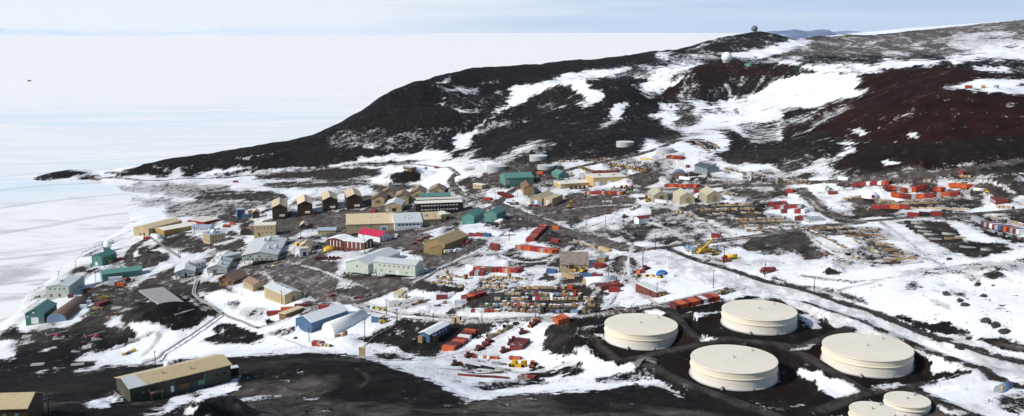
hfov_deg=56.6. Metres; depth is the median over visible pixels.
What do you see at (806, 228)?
road
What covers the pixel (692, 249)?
hut
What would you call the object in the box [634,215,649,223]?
hut
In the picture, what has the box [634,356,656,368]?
stile
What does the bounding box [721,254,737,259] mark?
tanker truck
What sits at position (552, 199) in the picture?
building
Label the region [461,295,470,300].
shipping container
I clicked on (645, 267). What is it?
tracked tractor
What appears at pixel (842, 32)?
mountains
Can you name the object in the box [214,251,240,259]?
corridor
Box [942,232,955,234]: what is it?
pipe bundle
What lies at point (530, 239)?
shipping container
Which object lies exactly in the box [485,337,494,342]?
tracked tractor
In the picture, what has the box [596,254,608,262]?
annex
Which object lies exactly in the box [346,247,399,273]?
building
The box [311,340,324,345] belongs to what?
shipping container
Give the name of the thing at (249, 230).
arched hut
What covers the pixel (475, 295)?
shipping container
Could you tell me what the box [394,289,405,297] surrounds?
shed
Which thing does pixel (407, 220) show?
building
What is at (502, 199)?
road
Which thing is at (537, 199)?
building
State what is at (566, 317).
shipping container
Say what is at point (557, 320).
shipping container
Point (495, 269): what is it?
shipping container
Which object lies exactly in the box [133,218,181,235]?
building
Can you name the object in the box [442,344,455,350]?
shipping container
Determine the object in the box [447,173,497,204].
road
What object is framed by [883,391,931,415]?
fuel tank
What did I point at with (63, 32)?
mountains
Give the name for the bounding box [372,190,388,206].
lodge
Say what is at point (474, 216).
building
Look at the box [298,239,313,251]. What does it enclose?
building
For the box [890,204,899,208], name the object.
shipping container
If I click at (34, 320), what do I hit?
door
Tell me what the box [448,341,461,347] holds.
shipping container
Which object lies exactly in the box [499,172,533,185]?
building
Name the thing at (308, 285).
road
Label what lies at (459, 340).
shipping container
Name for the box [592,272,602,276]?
shipping container
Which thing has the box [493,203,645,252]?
road
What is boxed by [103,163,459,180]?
road
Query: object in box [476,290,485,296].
shipping container
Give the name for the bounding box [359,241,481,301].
road
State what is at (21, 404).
building
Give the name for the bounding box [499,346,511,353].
tracked tractor
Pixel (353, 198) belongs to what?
dormitory
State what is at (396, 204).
building
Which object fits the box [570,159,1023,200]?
road
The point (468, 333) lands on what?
shipping container
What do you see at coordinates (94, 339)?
landing pad
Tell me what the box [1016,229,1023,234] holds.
shipping container
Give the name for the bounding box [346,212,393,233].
building
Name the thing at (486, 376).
beam bundle
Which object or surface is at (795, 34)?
mountains
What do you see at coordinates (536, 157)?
fuel tank
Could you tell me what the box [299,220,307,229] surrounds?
cabin
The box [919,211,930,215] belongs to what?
shipping container
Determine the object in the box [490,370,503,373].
beam bundle
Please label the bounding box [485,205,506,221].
building
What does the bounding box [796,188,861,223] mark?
road
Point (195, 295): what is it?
pipeline
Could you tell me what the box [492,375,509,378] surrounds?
beam bundle
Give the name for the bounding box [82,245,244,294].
road
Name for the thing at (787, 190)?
shipping container
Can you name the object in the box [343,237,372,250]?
building
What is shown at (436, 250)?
annex
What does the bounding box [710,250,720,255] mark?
tracked tractor
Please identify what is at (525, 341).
shipping container
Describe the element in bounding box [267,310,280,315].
shipping container
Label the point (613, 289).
shipping container
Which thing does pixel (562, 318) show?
shipping container
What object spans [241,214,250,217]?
plant box
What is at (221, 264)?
building
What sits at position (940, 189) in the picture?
shipping container
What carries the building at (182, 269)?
on the ground
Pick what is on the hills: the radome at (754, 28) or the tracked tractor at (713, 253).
the radome at (754, 28)
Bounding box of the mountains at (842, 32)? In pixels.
[834,31,860,34]
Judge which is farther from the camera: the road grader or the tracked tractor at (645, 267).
the tracked tractor at (645, 267)
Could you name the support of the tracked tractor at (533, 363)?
on the ground
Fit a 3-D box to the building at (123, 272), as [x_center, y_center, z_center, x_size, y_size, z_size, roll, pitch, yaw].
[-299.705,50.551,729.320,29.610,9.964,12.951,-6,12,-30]
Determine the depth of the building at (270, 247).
720.27 m
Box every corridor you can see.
[186,259,206,267]
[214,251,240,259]
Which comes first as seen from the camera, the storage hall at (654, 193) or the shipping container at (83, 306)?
the shipping container at (83, 306)
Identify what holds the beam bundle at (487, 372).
on the ground
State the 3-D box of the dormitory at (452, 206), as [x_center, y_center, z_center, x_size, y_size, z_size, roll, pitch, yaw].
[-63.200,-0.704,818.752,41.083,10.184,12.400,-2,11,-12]
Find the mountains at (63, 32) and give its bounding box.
[0,28,431,35]
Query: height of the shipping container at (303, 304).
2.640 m
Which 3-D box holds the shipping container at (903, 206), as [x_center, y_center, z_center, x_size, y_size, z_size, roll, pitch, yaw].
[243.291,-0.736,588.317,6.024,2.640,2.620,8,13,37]
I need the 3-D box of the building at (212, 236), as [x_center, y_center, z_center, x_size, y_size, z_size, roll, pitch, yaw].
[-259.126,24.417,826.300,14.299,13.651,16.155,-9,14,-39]
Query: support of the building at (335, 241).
on the ground
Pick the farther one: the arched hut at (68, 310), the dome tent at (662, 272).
the arched hut at (68, 310)
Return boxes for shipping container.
[79,304,87,308]
[94,301,102,306]
[107,281,116,285]
[108,276,122,280]
[116,282,125,285]
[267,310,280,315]
[281,306,294,310]
[295,303,308,306]
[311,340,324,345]
[318,304,328,308]
[436,294,447,299]
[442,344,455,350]
[445,343,458,348]
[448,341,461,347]
[451,339,464,345]
[454,337,467,342]
[455,299,465,304]
[457,334,470,340]
[460,331,473,337]
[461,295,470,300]
[463,328,476,334]
[465,264,474,268]
[465,293,474,299]
[469,292,478,298]
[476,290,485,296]
[479,269,485,275]
[482,233,491,236]
[490,246,499,250]
[493,266,501,272]
[510,343,524,349]
[512,341,525,346]
[513,267,523,272]
[514,339,527,345]
[516,337,529,343]
[526,238,534,241]
[546,268,557,273]
[550,248,559,253]
[551,238,559,242]
[552,316,561,324]
[556,315,564,323]
[560,314,568,322]
[562,271,577,278]
[567,284,573,289]
[582,272,591,277]
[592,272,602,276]
[598,245,611,251]
[599,283,606,290]
[604,282,611,289]
[608,281,616,286]
[608,286,619,291]
[613,280,620,286]
[654,199,667,202]
[669,301,680,309]
[674,301,684,308]
[677,300,688,307]
[679,176,691,179]
[681,299,691,306]
[685,298,696,306]
[690,297,700,304]
[694,296,703,304]
[698,295,708,303]
[702,295,712,302]
[705,294,715,301]
[709,293,719,300]
[711,233,720,237]
[785,188,794,192]
[788,193,800,197]
[801,208,809,212]
[828,190,837,194]
[837,176,849,179]
[871,204,880,208]
[880,204,889,208]
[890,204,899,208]
[899,204,910,208]
[907,212,918,216]
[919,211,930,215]
[930,211,942,215]
[937,187,945,191]
[964,184,974,188]
[971,215,985,223]
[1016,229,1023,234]
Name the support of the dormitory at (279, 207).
on the ground
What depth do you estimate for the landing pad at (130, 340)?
566.14 m
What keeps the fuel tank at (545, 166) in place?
on the ground
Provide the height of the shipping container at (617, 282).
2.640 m
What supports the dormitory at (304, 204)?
on the ground
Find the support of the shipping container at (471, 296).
on the ground
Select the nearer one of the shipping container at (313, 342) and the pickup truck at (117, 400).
the pickup truck at (117, 400)
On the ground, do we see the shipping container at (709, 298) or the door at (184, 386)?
the shipping container at (709, 298)
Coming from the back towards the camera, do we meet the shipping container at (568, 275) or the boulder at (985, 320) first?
the shipping container at (568, 275)
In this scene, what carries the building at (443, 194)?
on the ground
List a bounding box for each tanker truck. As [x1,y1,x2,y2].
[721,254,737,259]
[973,188,988,192]
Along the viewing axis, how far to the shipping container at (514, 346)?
429.35 m
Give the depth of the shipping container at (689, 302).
442.45 m
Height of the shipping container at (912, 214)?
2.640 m
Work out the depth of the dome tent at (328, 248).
714.77 m
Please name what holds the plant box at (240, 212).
on the ground
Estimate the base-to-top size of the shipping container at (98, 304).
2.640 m
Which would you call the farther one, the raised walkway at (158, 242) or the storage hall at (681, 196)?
the raised walkway at (158, 242)
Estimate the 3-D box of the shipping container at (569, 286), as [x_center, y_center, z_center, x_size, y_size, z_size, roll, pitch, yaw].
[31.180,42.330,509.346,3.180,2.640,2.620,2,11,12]
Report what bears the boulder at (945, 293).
on the ground
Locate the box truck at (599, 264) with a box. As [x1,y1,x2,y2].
[593,262,607,268]
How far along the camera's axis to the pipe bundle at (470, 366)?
404.42 m
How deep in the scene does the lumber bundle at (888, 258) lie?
468.15 m
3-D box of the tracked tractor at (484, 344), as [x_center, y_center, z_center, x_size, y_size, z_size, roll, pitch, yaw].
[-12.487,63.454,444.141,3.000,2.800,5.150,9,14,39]
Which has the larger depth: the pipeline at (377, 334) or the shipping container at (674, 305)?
the pipeline at (377, 334)
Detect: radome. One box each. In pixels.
[721,52,731,62]
[751,25,757,31]
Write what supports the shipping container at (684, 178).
on the ground
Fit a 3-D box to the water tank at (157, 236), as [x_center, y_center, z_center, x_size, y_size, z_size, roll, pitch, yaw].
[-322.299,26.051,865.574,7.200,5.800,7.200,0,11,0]
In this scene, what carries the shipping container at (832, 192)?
on the ground
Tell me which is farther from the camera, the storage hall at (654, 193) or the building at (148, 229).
the building at (148, 229)
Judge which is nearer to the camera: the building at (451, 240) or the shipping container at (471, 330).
the shipping container at (471, 330)
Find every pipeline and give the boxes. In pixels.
[192,279,259,327]
[259,317,290,326]
[362,325,395,346]
[664,248,1023,364]
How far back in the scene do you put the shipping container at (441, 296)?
532.40 m
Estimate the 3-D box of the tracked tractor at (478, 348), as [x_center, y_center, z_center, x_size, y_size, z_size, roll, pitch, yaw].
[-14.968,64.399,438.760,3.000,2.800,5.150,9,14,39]
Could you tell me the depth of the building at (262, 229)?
816.00 m
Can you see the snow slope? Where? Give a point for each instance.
(898, 30)
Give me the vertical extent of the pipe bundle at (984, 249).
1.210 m
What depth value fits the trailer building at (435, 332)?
464.14 m
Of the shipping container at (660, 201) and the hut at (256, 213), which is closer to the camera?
the shipping container at (660, 201)
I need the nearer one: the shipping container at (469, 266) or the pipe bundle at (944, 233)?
the pipe bundle at (944, 233)
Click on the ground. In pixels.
(606, 374)
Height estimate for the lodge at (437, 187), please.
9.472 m
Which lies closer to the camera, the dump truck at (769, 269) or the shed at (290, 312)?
the dump truck at (769, 269)
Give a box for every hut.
[47,296,88,321]
[89,175,102,179]
[240,226,253,234]
[252,209,259,218]
[358,347,365,356]
[583,275,615,284]
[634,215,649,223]
[671,169,685,177]
[684,245,696,253]
[803,216,824,222]
[993,381,1013,392]
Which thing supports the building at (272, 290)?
on the ground
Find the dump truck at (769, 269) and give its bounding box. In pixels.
[759,266,775,273]
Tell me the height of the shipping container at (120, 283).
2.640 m
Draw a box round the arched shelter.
[322,309,368,334]
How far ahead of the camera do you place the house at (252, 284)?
629.16 m
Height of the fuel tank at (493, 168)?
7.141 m
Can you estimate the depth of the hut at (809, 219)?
587.47 m
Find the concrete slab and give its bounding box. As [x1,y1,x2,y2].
[139,287,193,314]
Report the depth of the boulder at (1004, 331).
351.87 m
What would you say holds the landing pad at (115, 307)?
on the ground
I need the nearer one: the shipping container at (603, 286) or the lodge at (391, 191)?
the shipping container at (603, 286)
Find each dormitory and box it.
[271,197,287,220]
[296,194,312,216]
[321,190,337,210]
[344,187,361,209]
[414,199,462,213]
[416,196,458,200]
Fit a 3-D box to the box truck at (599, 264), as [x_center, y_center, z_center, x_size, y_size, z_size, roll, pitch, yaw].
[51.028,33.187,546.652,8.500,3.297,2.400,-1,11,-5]
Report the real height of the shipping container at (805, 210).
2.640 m
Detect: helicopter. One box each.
[45,331,63,336]
[83,331,101,338]
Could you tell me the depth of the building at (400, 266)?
608.08 m
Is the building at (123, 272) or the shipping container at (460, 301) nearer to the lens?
the shipping container at (460, 301)
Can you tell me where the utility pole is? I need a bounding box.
[45,396,49,415]
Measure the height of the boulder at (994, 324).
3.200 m
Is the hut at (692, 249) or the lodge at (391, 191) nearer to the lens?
the hut at (692, 249)
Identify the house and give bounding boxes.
[242,276,265,291]
[473,183,486,188]
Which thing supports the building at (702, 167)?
on the ground
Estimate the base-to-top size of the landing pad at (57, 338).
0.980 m
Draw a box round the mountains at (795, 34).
[768,29,836,38]
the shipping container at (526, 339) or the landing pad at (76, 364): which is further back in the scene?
the landing pad at (76, 364)
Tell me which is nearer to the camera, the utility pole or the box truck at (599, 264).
the utility pole
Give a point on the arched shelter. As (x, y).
(336, 326)
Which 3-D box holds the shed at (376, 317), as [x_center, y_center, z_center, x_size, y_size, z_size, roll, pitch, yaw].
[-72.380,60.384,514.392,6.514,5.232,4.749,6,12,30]
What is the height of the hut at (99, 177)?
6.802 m
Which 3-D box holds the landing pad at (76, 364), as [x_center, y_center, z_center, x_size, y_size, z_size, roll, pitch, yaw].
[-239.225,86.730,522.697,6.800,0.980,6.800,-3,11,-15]
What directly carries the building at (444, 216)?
on the ground
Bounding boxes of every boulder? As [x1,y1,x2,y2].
[942,291,950,295]
[960,302,969,306]
[980,317,990,322]
[991,321,1000,328]
[998,328,1010,334]
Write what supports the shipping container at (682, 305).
on the ground
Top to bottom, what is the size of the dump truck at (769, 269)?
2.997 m
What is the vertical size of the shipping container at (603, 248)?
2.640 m
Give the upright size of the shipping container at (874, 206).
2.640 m
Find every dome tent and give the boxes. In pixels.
[323,246,334,250]
[636,269,644,273]
[656,270,667,275]
[861,191,877,198]
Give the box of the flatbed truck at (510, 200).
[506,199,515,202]
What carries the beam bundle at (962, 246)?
on the ground
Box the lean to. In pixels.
[231,365,238,376]
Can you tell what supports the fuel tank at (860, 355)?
on the ground
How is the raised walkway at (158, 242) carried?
on the ground
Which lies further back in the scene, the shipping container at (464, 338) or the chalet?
the chalet
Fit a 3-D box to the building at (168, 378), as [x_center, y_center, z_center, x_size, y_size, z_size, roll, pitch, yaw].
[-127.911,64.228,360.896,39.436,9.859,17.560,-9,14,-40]
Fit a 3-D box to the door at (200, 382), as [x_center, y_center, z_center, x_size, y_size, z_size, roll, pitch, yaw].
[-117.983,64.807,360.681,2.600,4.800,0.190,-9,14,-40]
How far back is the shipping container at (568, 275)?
534.44 m
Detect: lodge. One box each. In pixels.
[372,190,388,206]
[382,186,397,199]
[393,189,410,204]
[410,185,426,200]
[428,183,445,192]
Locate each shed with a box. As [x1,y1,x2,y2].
[279,306,303,319]
[371,313,384,322]
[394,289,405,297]
[559,251,588,271]
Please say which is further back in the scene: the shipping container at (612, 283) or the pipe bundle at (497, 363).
the shipping container at (612, 283)
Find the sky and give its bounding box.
[0,0,1023,32]
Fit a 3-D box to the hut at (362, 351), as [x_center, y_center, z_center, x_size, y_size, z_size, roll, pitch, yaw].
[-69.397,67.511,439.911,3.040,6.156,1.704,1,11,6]
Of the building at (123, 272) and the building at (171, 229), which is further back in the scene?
the building at (171, 229)
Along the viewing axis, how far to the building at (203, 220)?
919.14 m
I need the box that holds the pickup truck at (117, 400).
[110,398,122,403]
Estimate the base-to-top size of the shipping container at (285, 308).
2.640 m
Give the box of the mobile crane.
[696,238,713,253]
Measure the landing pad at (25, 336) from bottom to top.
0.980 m
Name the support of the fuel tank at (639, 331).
on the ground
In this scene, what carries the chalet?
on the ground
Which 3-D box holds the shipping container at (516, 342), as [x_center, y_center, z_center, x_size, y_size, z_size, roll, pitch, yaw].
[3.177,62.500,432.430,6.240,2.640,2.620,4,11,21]
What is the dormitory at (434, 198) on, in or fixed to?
on the ground
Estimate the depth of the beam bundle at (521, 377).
378.55 m
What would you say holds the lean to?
on the ground
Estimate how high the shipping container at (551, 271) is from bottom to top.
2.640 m
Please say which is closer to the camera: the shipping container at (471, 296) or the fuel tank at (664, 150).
the shipping container at (471, 296)
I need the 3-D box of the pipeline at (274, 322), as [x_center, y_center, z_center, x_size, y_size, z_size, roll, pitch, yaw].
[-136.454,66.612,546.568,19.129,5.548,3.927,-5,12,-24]
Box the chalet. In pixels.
[216,268,248,285]
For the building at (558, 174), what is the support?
on the ground
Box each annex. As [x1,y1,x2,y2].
[429,245,443,254]
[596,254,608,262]
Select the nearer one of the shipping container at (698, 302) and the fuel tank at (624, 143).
the shipping container at (698, 302)
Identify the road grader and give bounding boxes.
[718,287,735,294]
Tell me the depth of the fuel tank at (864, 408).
280.42 m
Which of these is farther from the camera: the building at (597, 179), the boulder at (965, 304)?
the building at (597, 179)
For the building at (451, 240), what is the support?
on the ground
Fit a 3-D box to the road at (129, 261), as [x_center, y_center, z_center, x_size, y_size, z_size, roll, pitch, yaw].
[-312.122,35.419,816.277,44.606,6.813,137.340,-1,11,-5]
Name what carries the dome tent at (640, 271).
on the ground
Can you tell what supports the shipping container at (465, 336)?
on the ground
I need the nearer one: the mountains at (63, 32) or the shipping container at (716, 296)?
the shipping container at (716, 296)
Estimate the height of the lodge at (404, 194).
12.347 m
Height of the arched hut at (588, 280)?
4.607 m
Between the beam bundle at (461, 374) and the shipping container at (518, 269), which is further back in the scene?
the shipping container at (518, 269)
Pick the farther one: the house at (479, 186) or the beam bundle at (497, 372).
the house at (479, 186)
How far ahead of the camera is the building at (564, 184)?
872.82 m
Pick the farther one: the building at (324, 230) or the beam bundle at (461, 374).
the building at (324, 230)
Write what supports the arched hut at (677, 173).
on the ground
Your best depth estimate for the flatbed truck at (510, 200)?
819.33 m
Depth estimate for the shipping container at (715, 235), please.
580.25 m
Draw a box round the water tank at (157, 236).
[154,234,161,239]
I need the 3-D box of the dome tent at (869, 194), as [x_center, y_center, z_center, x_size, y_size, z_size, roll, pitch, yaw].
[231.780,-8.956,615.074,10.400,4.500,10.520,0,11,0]
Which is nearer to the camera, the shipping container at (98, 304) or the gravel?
the gravel
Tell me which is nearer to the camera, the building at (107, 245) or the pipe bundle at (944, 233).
the pipe bundle at (944, 233)
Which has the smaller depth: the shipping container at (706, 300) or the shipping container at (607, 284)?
the shipping container at (706, 300)
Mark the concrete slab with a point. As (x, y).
(158, 295)
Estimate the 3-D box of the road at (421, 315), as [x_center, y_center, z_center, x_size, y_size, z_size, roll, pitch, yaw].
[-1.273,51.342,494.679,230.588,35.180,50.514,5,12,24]
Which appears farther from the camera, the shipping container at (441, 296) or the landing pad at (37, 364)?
the shipping container at (441, 296)
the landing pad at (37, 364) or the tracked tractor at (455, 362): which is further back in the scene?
the landing pad at (37, 364)
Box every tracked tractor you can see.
[451,359,463,365]
[464,351,475,357]
[474,344,485,351]
[480,341,490,346]
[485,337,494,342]
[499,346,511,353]
[518,328,529,334]
[527,321,537,327]
[529,360,536,367]
[533,318,541,323]
[642,265,650,270]
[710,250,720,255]
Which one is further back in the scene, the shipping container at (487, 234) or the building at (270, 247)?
the building at (270, 247)
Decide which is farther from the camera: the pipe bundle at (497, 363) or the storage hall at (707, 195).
the storage hall at (707, 195)
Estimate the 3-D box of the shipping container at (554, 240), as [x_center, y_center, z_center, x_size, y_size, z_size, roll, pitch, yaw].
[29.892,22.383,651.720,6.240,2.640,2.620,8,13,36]
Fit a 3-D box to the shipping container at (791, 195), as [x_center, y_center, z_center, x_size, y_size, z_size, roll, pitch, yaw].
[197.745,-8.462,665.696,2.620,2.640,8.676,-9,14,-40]
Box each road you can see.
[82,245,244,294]
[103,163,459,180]
[125,232,191,267]
[243,268,358,303]
[262,204,500,281]
[347,287,740,323]
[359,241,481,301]
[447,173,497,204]
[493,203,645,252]
[495,140,680,203]
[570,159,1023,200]
[624,247,1023,383]
[638,208,1023,251]
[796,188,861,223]
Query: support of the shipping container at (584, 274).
on the ground
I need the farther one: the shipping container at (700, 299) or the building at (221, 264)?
the building at (221, 264)
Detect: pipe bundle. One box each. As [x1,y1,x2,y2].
[465,363,479,367]
[480,365,494,369]
[491,361,506,364]
[495,366,510,370]
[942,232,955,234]
[980,248,992,250]
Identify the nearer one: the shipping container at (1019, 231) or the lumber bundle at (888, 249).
the shipping container at (1019, 231)
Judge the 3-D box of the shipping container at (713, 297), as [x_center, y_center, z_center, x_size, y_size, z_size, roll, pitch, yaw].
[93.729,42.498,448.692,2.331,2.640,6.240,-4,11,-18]
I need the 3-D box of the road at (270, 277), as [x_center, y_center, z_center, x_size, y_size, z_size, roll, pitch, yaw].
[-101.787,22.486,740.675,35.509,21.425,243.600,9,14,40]
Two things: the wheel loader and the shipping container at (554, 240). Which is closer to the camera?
the wheel loader
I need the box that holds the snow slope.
[830,21,1003,36]
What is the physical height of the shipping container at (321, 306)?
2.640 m
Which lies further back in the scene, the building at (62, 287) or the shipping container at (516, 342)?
the building at (62, 287)
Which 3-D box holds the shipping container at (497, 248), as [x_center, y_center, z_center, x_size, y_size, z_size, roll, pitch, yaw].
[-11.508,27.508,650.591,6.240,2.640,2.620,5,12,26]
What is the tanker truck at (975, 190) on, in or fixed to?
on the ground
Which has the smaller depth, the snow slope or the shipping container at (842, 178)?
the shipping container at (842, 178)
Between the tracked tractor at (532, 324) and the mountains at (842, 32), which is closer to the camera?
the tracked tractor at (532, 324)
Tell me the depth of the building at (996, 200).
557.31 m
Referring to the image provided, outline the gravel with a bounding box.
[43,360,784,415]
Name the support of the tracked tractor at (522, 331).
on the ground
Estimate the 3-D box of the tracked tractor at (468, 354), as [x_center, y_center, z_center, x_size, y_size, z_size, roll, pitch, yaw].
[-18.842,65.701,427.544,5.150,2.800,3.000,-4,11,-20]
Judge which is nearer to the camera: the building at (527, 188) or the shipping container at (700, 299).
the shipping container at (700, 299)
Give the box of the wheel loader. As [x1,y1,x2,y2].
[379,317,390,323]
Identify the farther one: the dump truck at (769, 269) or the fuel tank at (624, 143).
the fuel tank at (624, 143)
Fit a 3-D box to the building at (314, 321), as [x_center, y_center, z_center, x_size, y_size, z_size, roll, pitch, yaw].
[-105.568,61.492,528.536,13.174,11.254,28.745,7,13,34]
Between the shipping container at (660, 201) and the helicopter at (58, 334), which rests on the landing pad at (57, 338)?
the helicopter at (58, 334)
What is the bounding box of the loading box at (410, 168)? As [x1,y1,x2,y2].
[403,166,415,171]
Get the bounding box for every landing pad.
[21,334,31,338]
[30,362,44,365]
[52,336,64,339]
[70,362,84,365]
[91,337,101,340]
[111,306,120,309]
[128,338,139,342]
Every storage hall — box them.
[648,187,667,202]
[673,188,694,204]
[699,186,721,203]
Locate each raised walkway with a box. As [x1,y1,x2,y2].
[141,310,223,366]
[150,237,178,257]
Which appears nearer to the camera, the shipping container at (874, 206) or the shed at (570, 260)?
the shed at (570, 260)
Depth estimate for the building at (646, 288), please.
474.89 m
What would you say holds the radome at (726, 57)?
on the hills
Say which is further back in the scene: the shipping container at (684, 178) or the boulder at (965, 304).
the shipping container at (684, 178)
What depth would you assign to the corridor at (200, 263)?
724.48 m
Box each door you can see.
[31,317,38,323]
[180,383,188,389]
[198,377,204,385]
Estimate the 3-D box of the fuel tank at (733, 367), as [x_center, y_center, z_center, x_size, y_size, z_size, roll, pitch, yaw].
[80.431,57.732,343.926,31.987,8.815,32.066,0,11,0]
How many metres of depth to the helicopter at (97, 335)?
577.51 m
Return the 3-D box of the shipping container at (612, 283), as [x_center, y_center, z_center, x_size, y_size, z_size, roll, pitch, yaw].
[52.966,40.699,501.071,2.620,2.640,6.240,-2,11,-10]
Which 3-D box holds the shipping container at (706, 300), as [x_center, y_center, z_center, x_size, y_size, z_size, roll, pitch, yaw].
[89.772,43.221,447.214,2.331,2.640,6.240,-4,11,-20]
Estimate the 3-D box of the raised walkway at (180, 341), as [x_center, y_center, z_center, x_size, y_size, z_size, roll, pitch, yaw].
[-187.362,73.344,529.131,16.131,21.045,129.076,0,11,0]
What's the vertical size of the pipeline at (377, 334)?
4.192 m
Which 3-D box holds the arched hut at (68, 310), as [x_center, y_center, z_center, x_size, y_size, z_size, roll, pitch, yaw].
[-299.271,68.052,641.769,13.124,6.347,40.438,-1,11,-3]
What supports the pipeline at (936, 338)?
on the ground
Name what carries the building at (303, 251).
on the ground
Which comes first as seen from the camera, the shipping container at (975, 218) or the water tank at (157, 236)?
the shipping container at (975, 218)
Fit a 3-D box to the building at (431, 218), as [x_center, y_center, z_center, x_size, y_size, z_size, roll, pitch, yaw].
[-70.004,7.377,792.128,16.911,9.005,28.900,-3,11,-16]
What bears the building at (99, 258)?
on the ground
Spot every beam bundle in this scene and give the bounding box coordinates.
[458,373,473,376]
[474,375,491,377]
[476,371,489,373]
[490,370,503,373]
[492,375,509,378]
[517,375,530,379]
[959,245,975,247]
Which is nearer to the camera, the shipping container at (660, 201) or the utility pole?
the utility pole
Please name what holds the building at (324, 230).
on the ground
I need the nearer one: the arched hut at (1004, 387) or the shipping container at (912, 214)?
the arched hut at (1004, 387)
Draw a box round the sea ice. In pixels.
[0,33,743,322]
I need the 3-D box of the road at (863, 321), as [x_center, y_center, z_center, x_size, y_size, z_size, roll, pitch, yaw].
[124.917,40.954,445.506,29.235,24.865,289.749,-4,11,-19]
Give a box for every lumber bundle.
[883,257,895,260]
[884,248,893,250]
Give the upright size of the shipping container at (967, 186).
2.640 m
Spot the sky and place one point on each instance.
(398, 16)
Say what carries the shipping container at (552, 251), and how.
on the ground
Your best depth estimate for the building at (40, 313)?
621.81 m
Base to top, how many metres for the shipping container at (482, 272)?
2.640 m
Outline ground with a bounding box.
[0,150,1023,415]
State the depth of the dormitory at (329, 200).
923.30 m
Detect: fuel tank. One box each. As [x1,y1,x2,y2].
[487,164,505,172]
[529,154,546,160]
[537,164,554,169]
[603,313,678,350]
[616,141,633,146]
[656,147,674,154]
[689,344,779,390]
[720,299,798,335]
[820,333,914,378]
[848,401,895,415]
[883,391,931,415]
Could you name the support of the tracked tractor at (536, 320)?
on the ground
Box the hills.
[33,20,1023,186]
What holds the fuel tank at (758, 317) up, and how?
on the ground
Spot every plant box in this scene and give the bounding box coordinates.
[236,208,244,217]
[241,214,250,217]
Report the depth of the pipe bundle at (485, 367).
401.19 m
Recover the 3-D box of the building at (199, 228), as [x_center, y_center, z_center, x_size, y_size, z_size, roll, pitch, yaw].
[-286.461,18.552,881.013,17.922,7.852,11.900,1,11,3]
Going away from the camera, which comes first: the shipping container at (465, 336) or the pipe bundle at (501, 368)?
the pipe bundle at (501, 368)
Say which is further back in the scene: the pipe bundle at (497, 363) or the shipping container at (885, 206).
the shipping container at (885, 206)
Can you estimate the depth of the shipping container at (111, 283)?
705.10 m
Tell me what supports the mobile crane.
on the ground
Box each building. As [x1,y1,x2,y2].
[0,392,43,415]
[25,299,56,325]
[45,275,81,299]
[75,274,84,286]
[91,249,116,265]
[100,265,142,281]
[103,241,111,250]
[114,354,231,401]
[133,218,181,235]
[155,222,196,235]
[174,261,195,279]
[188,216,219,223]
[191,224,213,232]
[202,229,225,243]
[207,250,234,273]
[241,235,287,263]
[253,222,276,237]
[263,282,301,304]
[294,303,348,332]
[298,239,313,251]
[298,246,307,256]
[317,227,336,234]
[327,234,353,247]
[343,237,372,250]
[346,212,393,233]
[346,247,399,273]
[358,228,390,241]
[372,256,423,276]
[384,197,404,212]
[391,212,422,230]
[418,321,449,342]
[419,192,450,196]
[420,210,440,225]
[424,229,468,252]
[438,211,450,221]
[462,207,483,224]
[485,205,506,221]
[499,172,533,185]
[520,180,534,194]
[530,190,553,205]
[544,194,562,205]
[551,169,568,178]
[553,179,588,188]
[585,172,626,186]
[635,281,666,296]
[694,162,718,173]
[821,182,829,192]
[990,196,1008,204]
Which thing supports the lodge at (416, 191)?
on the ground
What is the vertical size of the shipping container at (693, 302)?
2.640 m
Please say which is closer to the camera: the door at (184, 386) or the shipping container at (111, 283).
the door at (184, 386)
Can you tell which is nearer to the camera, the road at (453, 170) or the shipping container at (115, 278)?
the shipping container at (115, 278)
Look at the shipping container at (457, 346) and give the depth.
447.15 m

